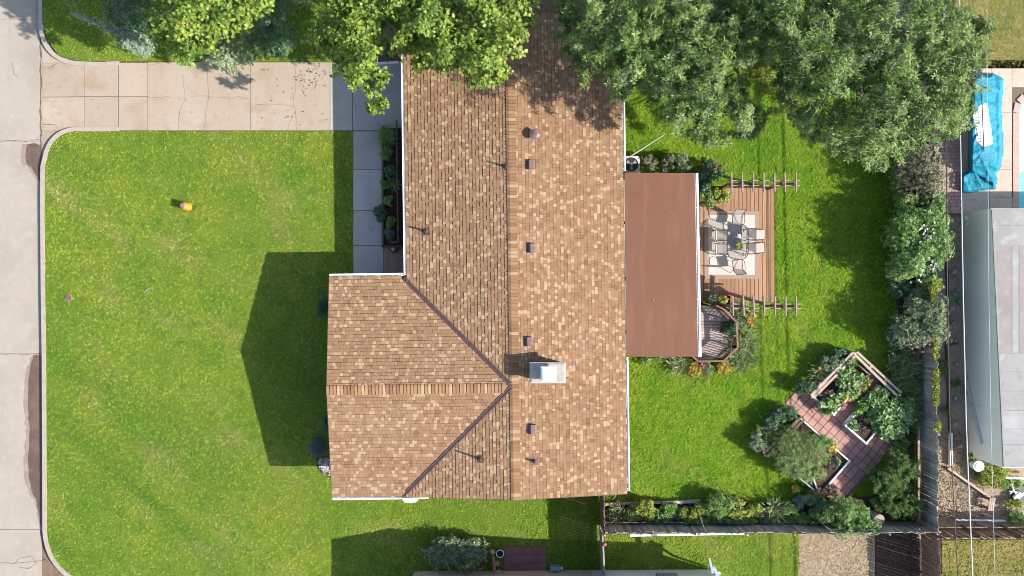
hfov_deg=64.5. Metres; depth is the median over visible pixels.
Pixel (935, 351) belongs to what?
creeper
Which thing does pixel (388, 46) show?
shrub
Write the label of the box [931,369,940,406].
creeper
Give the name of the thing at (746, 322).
lily clump
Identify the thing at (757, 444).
shrub
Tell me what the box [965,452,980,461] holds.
shrub
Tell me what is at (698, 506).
shrub
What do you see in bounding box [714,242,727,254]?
patio chair
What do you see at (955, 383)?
weeds
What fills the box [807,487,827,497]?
flower plant
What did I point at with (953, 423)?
rock
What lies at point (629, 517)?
shrub
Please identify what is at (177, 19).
sycamore tree
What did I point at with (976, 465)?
white barrel
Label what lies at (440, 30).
sycamore tree
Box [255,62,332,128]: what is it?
fallen leaves
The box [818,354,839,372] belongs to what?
shrub
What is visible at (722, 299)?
flower plant
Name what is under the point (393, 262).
porch floor
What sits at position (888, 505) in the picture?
asparagus fern
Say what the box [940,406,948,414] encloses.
weeds
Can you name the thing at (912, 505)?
asparagus fern
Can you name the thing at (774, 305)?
pergola
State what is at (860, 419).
ground plant
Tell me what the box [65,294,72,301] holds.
drain cover
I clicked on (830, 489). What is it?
ground plant
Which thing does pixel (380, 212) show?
shrub
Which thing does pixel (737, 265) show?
patio chair
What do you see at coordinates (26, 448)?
damp patch
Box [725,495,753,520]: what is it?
shrub
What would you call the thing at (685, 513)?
shrub
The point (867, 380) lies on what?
flower plant
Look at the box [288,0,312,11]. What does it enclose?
ornamental grass
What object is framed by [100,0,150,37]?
dark small tree
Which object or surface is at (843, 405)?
flower plant
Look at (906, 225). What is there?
shrub
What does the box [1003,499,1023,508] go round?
shrub
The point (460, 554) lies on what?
shrub
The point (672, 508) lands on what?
shrub
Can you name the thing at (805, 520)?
shrub
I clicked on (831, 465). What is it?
ground plant
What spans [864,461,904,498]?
asparagus fern
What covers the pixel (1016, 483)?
shrub
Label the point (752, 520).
shrub
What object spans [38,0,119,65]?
kerb
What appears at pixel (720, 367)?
flower plant
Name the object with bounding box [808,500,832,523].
shrub
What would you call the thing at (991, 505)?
bench
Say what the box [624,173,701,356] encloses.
patio cover
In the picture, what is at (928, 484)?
fence
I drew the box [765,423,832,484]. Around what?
feathery bush
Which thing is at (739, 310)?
lily clump
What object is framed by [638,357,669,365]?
ground plant
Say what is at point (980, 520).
plank
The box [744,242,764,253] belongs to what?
patio chair
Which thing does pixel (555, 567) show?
storage bin
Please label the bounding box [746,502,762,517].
shrub
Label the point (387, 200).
shrub
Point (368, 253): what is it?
path
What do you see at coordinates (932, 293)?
creeper
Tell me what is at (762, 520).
shrub
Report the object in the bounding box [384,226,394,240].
ground plant
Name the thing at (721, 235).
patio chair
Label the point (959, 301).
plastic box
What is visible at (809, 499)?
shrub
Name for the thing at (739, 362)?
lily clump
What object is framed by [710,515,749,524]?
shrub
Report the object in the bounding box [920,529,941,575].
fence
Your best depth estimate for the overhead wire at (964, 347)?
37.57 m
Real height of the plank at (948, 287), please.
0.080 m
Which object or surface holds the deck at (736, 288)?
on the back lawn at (864, 487)
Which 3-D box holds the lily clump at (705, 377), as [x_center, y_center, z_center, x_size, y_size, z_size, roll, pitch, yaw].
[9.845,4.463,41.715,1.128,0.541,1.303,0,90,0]
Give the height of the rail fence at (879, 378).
0.780 m
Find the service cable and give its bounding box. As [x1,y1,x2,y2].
[631,134,664,155]
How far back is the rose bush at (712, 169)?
40.90 m
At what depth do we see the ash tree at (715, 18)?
34.20 m
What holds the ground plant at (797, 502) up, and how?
on the back lawn at (864, 487)
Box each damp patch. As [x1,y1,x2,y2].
[21,143,41,180]
[23,354,40,525]
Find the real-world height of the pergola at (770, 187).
2.615 m
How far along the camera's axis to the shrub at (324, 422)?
41.45 m
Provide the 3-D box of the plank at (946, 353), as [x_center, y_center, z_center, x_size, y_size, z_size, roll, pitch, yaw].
[22.511,4.838,41.940,0.090,0.100,4.996,-2,90,0]
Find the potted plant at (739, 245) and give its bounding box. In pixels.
[735,241,744,248]
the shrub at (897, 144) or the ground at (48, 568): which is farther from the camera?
the ground at (48, 568)
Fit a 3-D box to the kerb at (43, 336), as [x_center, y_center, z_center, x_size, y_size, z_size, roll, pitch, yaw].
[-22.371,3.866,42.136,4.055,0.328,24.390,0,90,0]
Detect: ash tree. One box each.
[551,0,780,150]
[736,0,996,173]
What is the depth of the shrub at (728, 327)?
41.28 m
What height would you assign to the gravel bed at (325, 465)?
0.040 m
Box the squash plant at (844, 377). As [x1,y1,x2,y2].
[833,358,864,387]
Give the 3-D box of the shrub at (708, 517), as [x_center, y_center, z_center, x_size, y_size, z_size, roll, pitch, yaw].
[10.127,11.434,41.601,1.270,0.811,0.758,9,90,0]
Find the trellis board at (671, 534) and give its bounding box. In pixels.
[630,533,743,536]
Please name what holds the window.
in the neighbor house at (711, 571)
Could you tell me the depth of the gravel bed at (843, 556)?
42.01 m
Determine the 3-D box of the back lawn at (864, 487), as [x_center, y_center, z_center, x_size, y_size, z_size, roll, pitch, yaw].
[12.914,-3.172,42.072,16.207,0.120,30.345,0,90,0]
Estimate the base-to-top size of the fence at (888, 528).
1.871 m
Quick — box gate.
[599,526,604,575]
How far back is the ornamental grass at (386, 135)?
41.55 m
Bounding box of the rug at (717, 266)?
[704,211,758,278]
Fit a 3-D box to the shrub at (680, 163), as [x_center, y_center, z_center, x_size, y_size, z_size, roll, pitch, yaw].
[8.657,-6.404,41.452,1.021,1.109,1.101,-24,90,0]
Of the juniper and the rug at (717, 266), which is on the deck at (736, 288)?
the rug at (717, 266)
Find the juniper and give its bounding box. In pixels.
[69,0,167,59]
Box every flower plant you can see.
[388,245,397,251]
[689,362,701,377]
[715,362,731,374]
[716,295,728,303]
[791,484,800,492]
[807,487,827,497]
[819,433,839,452]
[838,392,856,401]
[840,400,847,409]
[859,381,868,390]
[863,376,872,385]
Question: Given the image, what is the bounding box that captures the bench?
[987,497,995,510]
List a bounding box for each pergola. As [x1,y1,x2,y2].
[719,172,799,191]
[720,296,801,315]
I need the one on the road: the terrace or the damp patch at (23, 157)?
the damp patch at (23, 157)
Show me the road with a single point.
(21, 541)
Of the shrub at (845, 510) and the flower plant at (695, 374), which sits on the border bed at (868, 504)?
the shrub at (845, 510)
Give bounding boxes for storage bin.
[550,564,559,570]
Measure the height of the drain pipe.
1.295 m
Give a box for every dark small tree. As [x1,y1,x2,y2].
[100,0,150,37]
[243,0,298,60]
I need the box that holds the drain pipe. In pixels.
[964,378,982,443]
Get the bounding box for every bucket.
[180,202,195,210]
[496,549,503,557]
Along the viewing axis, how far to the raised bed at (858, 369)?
41.70 m
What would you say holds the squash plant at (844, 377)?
in the raised bed at (858, 369)
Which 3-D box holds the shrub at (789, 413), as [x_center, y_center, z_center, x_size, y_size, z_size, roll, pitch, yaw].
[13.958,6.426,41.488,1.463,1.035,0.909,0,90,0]
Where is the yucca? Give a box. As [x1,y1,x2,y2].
[760,496,791,524]
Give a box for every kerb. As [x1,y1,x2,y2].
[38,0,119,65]
[40,127,118,575]
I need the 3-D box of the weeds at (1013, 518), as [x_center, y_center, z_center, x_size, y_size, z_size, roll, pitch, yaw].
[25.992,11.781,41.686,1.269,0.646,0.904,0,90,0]
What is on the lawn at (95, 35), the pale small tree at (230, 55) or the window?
the pale small tree at (230, 55)
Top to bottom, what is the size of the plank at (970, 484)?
0.160 m
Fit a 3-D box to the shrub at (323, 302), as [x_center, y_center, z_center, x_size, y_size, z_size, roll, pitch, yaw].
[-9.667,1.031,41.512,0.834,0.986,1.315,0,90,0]
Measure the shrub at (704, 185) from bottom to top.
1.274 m
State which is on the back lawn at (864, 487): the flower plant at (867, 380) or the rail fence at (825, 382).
the rail fence at (825, 382)
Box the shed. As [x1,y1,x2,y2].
[963,209,1023,467]
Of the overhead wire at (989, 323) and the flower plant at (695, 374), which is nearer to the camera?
the overhead wire at (989, 323)
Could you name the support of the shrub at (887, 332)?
on the back lawn at (864, 487)
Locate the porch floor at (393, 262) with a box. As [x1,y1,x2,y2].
[384,248,406,277]
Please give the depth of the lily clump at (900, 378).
41.51 m
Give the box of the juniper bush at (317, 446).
[307,435,327,457]
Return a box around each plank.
[945,261,949,321]
[945,333,950,429]
[946,467,989,498]
[948,432,952,464]
[956,519,1005,521]
[976,521,992,527]
[1005,477,1023,478]
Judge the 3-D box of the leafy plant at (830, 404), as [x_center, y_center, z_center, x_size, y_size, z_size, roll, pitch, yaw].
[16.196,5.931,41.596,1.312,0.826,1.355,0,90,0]
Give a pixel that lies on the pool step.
(1021, 141)
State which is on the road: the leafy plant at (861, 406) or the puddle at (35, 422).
the puddle at (35, 422)
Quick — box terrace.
[503,546,546,570]
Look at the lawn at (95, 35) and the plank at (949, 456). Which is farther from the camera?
the lawn at (95, 35)
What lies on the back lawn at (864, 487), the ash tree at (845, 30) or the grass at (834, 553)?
the ash tree at (845, 30)
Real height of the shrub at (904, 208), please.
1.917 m
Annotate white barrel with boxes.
[969,460,983,471]
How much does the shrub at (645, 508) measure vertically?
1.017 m
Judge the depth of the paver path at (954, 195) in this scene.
41.98 m
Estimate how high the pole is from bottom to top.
0.089 m
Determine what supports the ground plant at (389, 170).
in the planter bed at (391, 211)
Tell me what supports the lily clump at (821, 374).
on the back lawn at (864, 487)
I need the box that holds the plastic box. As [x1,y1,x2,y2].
[955,298,962,303]
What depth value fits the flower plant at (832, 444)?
41.34 m
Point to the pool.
(1021, 190)
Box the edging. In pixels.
[605,499,699,505]
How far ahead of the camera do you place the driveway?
42.00 m
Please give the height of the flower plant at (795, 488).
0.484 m
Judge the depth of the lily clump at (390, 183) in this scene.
41.74 m
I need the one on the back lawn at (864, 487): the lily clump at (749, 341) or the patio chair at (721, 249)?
the lily clump at (749, 341)
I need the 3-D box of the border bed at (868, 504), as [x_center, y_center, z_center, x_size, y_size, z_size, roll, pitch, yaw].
[12.879,11.362,42.028,16.035,0.050,1.483,0,90,0]
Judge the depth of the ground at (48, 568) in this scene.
42.16 m
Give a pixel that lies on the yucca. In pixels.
(775, 507)
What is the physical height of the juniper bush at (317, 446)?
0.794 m
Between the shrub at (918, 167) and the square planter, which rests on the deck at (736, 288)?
the square planter
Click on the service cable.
(647, 145)
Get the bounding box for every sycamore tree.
[138,0,274,67]
[300,0,540,115]
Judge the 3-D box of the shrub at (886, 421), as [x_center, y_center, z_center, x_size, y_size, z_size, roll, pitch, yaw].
[19.329,6.588,41.423,2.733,1.176,2.609,0,90,0]
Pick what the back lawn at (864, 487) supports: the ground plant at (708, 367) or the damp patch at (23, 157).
the ground plant at (708, 367)
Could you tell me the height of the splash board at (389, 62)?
0.250 m
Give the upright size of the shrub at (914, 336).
2.700 m
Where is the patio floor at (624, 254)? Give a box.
[623,184,625,340]
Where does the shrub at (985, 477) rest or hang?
on the side yard at (957, 405)
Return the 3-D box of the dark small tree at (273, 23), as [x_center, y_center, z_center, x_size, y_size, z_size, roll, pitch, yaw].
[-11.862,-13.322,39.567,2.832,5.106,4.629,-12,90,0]
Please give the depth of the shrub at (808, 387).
41.24 m
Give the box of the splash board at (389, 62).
[377,61,398,64]
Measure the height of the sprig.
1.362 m
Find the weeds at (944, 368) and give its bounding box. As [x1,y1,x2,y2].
[938,359,947,376]
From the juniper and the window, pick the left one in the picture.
the juniper
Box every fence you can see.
[600,495,606,533]
[600,521,938,535]
[759,414,804,456]
[806,351,855,398]
[851,351,901,395]
[916,4,940,532]
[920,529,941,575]
[931,524,1023,539]
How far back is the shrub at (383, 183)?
41.60 m
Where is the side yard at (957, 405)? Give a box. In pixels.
[916,217,1023,538]
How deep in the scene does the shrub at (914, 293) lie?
40.67 m
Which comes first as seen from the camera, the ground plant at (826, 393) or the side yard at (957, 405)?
the ground plant at (826, 393)
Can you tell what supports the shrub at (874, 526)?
on the border bed at (868, 504)
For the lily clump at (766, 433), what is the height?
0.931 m
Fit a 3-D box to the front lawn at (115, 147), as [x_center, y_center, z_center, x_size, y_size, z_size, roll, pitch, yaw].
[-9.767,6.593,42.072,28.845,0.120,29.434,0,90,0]
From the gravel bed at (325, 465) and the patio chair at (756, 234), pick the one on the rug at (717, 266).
the patio chair at (756, 234)
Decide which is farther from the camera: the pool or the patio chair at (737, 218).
the pool
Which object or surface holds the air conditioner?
on the back lawn at (864, 487)
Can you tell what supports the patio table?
on the rug at (717, 266)
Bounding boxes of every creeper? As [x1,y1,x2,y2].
[928,281,938,302]
[930,327,940,359]
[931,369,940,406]
[933,421,942,433]
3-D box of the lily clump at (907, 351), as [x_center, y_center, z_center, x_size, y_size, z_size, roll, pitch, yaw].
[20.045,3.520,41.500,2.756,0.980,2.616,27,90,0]
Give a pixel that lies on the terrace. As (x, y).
(518, 558)
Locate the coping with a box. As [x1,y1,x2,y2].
[1013,95,1023,208]
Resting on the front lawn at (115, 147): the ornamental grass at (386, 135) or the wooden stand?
the wooden stand
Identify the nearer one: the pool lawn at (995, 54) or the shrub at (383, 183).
the shrub at (383, 183)
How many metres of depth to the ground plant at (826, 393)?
41.50 m
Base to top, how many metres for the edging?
0.190 m
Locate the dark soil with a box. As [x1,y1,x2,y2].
[875,533,940,575]
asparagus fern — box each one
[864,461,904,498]
[870,484,908,518]
[877,448,922,490]
[891,486,925,520]
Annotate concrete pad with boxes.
[873,0,915,41]
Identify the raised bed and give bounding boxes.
[768,417,850,490]
[813,356,870,415]
[842,384,891,444]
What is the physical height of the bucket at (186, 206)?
0.582 m
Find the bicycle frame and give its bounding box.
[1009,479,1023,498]
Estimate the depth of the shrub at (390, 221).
41.50 m
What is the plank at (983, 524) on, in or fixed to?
on the side yard at (957, 405)
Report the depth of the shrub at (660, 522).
41.40 m
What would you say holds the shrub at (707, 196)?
on the back lawn at (864, 487)
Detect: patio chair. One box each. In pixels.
[713,229,727,241]
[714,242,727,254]
[729,209,745,225]
[731,260,746,274]
[744,228,765,240]
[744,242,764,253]
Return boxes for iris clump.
[600,495,633,542]
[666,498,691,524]
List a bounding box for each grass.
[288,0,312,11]
[373,123,398,148]
[798,534,873,575]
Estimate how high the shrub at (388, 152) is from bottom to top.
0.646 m
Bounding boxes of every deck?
[691,304,738,361]
[698,188,773,301]
[917,60,1023,216]
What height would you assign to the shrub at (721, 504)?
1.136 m
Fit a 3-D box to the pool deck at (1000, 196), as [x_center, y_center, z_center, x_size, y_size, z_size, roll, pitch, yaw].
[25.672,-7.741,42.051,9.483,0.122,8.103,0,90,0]
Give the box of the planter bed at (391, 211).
[382,126,402,247]
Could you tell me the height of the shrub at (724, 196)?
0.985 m
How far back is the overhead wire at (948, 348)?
37.28 m
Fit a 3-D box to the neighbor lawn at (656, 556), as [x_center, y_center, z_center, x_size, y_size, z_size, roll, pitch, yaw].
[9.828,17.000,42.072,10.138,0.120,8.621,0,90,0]
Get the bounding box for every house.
[326,11,629,501]
[413,558,720,575]
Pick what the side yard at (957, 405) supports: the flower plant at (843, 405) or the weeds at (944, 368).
the weeds at (944, 368)
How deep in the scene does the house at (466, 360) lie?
38.99 m
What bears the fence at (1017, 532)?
on the side yard at (957, 405)
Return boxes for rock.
[866,510,884,525]
[949,268,956,274]
[951,421,957,426]
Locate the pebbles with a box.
[318,458,330,475]
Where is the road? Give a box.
[0,0,43,575]
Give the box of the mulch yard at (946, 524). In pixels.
[921,430,984,537]
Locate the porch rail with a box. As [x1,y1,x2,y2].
[389,120,399,242]
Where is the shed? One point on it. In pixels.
(999, 306)
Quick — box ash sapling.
[733,35,817,130]
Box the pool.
[1019,101,1023,208]
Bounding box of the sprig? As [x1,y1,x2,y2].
[465,560,472,567]
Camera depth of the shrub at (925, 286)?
40.43 m
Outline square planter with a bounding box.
[718,295,730,305]
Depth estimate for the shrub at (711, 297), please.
41.20 m
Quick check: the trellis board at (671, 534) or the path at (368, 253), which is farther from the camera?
the path at (368, 253)
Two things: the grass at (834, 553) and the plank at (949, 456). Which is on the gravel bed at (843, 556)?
the grass at (834, 553)
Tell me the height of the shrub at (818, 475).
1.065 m
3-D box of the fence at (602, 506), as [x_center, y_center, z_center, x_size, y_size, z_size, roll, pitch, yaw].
[4.604,11.177,41.071,0.214,1.858,2.039,0,90,0]
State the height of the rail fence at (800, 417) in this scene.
0.797 m
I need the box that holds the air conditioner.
[623,156,639,173]
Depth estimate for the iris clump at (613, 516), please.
41.65 m
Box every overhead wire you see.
[946,0,957,575]
[959,0,972,575]
[987,64,994,567]
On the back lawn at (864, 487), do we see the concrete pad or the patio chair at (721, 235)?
the concrete pad
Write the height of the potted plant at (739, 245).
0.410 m
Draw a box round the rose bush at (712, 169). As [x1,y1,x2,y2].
[698,158,725,182]
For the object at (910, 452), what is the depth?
42.00 m
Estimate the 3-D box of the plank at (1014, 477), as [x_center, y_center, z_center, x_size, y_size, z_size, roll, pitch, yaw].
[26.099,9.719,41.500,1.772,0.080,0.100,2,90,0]
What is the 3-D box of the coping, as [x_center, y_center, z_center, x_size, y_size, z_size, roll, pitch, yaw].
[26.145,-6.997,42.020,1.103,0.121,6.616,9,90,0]
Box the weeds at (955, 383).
[950,378,960,387]
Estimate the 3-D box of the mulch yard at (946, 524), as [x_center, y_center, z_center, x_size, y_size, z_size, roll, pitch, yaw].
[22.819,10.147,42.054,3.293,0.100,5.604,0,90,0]
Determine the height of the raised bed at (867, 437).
0.515 m
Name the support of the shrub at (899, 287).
on the back lawn at (864, 487)
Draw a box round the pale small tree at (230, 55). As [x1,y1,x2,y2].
[202,30,255,76]
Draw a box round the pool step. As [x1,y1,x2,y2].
[1019,103,1023,172]
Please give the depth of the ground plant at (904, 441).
41.60 m
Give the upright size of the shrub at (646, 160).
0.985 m
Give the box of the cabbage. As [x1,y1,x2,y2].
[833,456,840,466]
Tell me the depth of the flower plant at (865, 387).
41.41 m
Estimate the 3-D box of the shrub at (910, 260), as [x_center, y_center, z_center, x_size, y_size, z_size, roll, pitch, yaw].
[20.101,-1.441,40.633,2.909,2.748,2.592,0,90,0]
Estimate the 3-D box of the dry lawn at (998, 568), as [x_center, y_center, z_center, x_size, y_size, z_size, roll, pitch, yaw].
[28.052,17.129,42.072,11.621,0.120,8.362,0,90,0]
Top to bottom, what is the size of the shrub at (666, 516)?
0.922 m
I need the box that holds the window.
[656,573,677,575]
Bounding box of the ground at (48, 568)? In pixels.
[42,0,976,575]
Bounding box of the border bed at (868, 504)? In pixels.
[606,493,915,521]
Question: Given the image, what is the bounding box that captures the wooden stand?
[490,549,495,572]
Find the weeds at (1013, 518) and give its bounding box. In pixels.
[1006,508,1023,525]
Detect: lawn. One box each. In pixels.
[42,0,373,61]
[45,131,601,575]
[604,533,798,575]
[605,0,916,519]
[935,0,1023,67]
[941,539,1023,575]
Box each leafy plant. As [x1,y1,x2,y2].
[816,391,840,415]
[836,384,861,399]
[840,417,859,430]
[852,396,869,418]
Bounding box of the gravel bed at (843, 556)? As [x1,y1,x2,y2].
[798,533,874,575]
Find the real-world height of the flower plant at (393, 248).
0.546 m
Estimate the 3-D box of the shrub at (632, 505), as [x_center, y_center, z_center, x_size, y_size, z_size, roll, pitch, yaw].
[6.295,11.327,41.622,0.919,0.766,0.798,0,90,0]
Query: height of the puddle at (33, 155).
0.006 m
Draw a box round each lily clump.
[384,176,402,192]
[663,357,695,379]
[694,369,713,386]
[716,336,761,379]
[723,326,768,363]
[726,296,754,324]
[730,300,762,336]
[757,422,786,451]
[809,360,830,383]
[874,370,925,415]
[880,353,925,395]
[881,341,924,387]
[903,390,925,434]
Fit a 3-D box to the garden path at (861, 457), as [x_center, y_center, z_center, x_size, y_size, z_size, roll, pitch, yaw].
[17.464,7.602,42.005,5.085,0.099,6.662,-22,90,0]
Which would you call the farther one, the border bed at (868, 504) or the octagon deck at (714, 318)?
the border bed at (868, 504)
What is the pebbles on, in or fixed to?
on the gravel bed at (325, 465)
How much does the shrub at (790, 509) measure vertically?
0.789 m
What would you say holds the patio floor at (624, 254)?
on the back lawn at (864, 487)
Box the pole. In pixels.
[980,83,984,151]
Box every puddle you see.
[25,143,41,179]
[28,355,41,527]
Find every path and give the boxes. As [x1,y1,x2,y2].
[353,131,383,273]
[784,370,897,501]
[923,124,961,214]
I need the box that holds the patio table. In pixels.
[724,224,748,259]
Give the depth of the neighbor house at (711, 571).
41.54 m
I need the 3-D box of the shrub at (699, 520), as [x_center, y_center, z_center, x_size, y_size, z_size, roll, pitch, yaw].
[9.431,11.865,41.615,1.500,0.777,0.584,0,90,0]
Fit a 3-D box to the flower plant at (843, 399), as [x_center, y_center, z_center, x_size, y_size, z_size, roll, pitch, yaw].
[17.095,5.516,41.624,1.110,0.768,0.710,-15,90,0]
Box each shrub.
[315,296,327,319]
[321,414,327,432]
[372,204,387,221]
[379,146,392,160]
[380,39,396,61]
[380,180,388,188]
[383,195,393,206]
[386,216,396,227]
[420,534,489,573]
[622,507,642,521]
[626,502,640,516]
[632,499,655,520]
[640,153,658,171]
[640,515,663,524]
[651,502,674,522]
[658,154,674,172]
[659,502,678,518]
[673,151,693,171]
[677,506,700,520]
[681,515,710,525]
[691,500,706,515]
[698,175,711,191]
[699,190,715,208]
[702,490,735,521]
[702,504,718,518]
[706,291,718,304]
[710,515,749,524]
[711,188,731,203]
[719,319,738,335]
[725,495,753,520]
[739,515,757,524]
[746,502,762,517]
[748,429,769,451]
[756,511,779,524]
[762,411,779,429]
[770,405,798,422]
[779,499,800,522]
[792,511,817,525]
[794,379,817,395]
[799,494,820,505]
[802,466,824,481]
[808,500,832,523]
[813,493,870,540]
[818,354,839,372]
[827,347,854,366]
[843,517,881,536]
[864,392,917,442]
[880,204,955,266]
[882,235,943,284]
[883,130,907,154]
[883,319,909,347]
[884,272,914,298]
[884,290,951,353]
[885,138,954,205]
[888,166,907,194]
[888,189,918,217]
[903,285,923,310]
[914,192,947,214]
[915,128,941,151]
[915,272,945,292]
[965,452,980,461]
[974,462,1012,488]
[995,475,1023,490]
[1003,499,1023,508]
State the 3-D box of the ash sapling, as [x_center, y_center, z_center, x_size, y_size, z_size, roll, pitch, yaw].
[12.541,-10.226,40.303,3.272,3.615,6.170,-33,90,0]
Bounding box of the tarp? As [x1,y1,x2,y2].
[959,73,1003,192]
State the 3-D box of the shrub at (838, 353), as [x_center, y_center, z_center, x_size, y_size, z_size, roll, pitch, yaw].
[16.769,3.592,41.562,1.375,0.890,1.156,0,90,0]
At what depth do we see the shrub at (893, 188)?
41.13 m
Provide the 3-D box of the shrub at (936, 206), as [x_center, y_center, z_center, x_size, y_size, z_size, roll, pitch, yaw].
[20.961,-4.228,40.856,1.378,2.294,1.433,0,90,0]
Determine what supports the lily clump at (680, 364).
on the back lawn at (864, 487)
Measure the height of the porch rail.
0.835 m
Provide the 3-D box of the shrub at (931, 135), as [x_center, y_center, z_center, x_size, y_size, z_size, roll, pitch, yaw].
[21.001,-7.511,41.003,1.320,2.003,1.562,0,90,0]
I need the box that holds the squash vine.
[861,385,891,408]
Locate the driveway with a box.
[42,43,401,156]
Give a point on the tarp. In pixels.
(981, 172)
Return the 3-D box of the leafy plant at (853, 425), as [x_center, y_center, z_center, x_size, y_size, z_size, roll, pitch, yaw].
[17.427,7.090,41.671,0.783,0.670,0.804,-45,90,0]
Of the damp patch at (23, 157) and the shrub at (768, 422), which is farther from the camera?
the damp patch at (23, 157)
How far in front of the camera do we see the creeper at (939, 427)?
40.11 m
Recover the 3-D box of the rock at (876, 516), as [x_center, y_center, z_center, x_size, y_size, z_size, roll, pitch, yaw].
[18.569,11.763,41.525,0.667,1.027,0.687,0,90,0]
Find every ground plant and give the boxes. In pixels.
[384,165,395,179]
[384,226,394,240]
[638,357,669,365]
[699,362,715,375]
[792,494,805,509]
[818,386,833,397]
[823,483,839,496]
[824,457,837,470]
[852,414,873,433]
[890,437,911,453]
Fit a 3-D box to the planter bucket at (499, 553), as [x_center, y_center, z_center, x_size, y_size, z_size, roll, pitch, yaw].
[-0.616,13.627,41.805,0.424,0.369,0.424,0,90,0]
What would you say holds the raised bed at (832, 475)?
on the back lawn at (864, 487)
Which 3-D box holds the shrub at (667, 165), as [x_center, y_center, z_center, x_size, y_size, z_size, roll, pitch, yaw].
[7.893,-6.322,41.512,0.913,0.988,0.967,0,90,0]
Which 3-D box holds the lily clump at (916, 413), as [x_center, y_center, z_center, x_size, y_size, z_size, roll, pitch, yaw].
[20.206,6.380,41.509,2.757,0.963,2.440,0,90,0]
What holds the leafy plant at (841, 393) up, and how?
in the raised bed at (858, 369)
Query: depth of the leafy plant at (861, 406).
41.42 m
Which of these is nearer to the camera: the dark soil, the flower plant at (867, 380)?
the flower plant at (867, 380)
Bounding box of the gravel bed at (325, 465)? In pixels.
[317,458,330,476]

